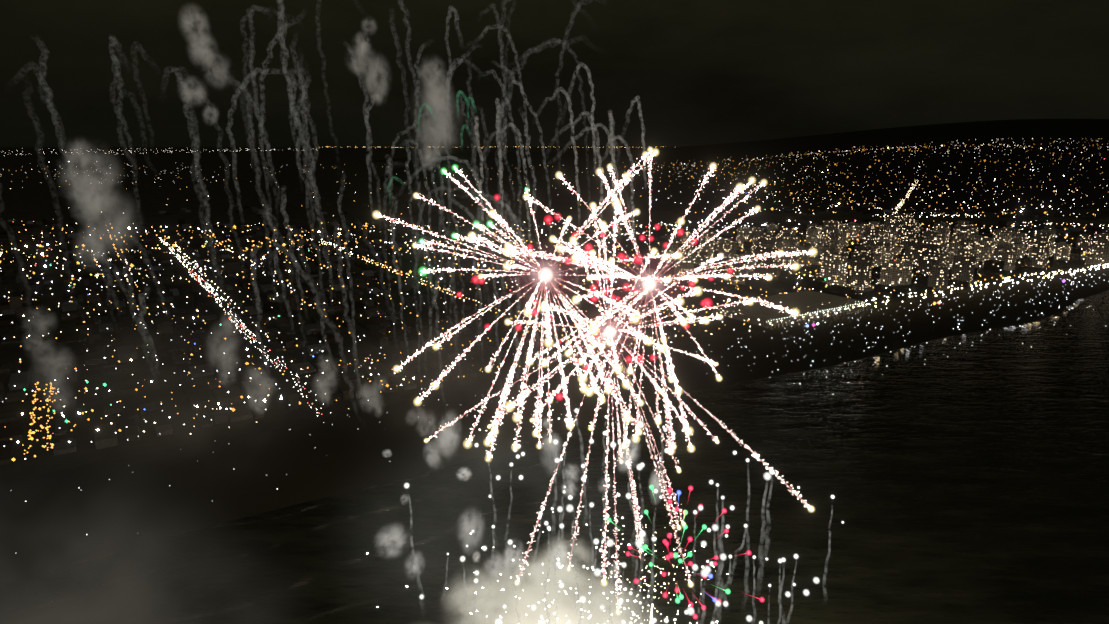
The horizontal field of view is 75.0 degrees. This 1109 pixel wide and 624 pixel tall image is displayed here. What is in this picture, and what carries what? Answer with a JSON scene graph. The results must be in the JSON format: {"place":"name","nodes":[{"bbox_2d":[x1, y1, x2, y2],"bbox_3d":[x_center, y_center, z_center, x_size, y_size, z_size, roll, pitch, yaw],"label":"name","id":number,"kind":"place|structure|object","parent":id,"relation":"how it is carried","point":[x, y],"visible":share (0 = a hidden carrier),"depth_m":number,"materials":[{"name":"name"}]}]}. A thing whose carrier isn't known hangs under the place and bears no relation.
{"place":"outdoors","nodes":[
{"label":"outdoors","id":0,"kind":"place"},
{"bbox_2d":[10,6,833,623],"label":"smoke trails","id":1,"kind":"object","parent":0,"point":[508,552],"visible":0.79,"depth_m":400.44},
{"bbox_2d":[0,147,1108,623],"bbox_3d":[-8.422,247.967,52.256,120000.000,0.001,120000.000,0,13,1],"label":"sea","id":2,"kind":"structure","parent":0,"point":[984,499],"depth_m":496.42,"materials":[{"name":"black liquid"}]},
{"bbox_2d":[875,299,1082,364],"bbox_3d":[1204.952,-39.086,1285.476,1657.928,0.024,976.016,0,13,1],"label":"light reflections","id":3,"kind":"object","parent":2,"relation":"on","point":[1006,328],"visible":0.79,"depth_m":1023.24,"materials":[{"name":"white"}]},
{"bbox_2d":[0,147,1108,585],"bbox_3d":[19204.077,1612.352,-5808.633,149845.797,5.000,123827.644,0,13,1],"label":"ground","id":4,"kind":"structure","parent":0,"point":[52,517],"depth_m":913.61,"materials":[{"name":"black"}]},
{"bbox_2d":[0,199,1108,464],"bbox_3d":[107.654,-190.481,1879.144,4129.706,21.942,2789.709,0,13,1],"label":"houses","id":5,"kind":"structure","parent":4,"relation":"on","point":[202,399],"depth_m":1205.47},
{"bbox_2d":[0,138,1108,460],"bbox_3d":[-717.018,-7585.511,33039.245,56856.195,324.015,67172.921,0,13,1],"label":"city lamps","id":6,"kind":"object","parent":4,"relation":"on","point":[448,268],"visible":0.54,"depth_m":1568.90,"materials":[{"name":"yellow"}]},
{"bbox_2d":[11,299,1103,623],"bbox_3d":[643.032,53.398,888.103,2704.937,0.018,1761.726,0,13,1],"label":"water","id":7,"kind":"structure","parent":4,"relation":"on","point":[553,459],"depth_m":516.79,"materials":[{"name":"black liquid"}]},
{"bbox_2d":[11,263,1108,553],"bbox_3d":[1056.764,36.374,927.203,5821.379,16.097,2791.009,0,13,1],"label":"street lights","id":8,"kind":"object","parent":4,"relation":"on","point":[913,309],"visible":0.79,"depth_m":1167.09},
{"bbox_2d":[662,213,1108,327],"bbox_3d":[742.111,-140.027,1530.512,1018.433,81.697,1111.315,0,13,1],"label":"towers","id":9,"kind":"structure","parent":4,"relation":"on","point":[963,250],"depth_m":1431.76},
{"bbox_2d":[0,0,1108,146],"label":"sky","id":10,"kind":"structure","parent":0,"point":[699,72],"materials":[{"name":"black"}]},
{"bbox_2d":[366,148,817,623],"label":"firework trails","id":11,"kind":"object","parent":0,"point":[616,304],"visible":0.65,"depth_m":405.85,"materials":[{"name":"white"}]},
{"bbox_2d":[372,148,843,623],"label":"sparks","id":12,"kind":"object","parent":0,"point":[546,274],"visible":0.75,"depth_m":393.38},
{"bbox_2d":[371,119,1108,210],"bbox_3d":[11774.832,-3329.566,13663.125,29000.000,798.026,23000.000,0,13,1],"label":"hills","id":13,"kind":"structure","parent":0,"point":[1089,177],"depth_m":4652.41,"materials":[{"name":"black"}]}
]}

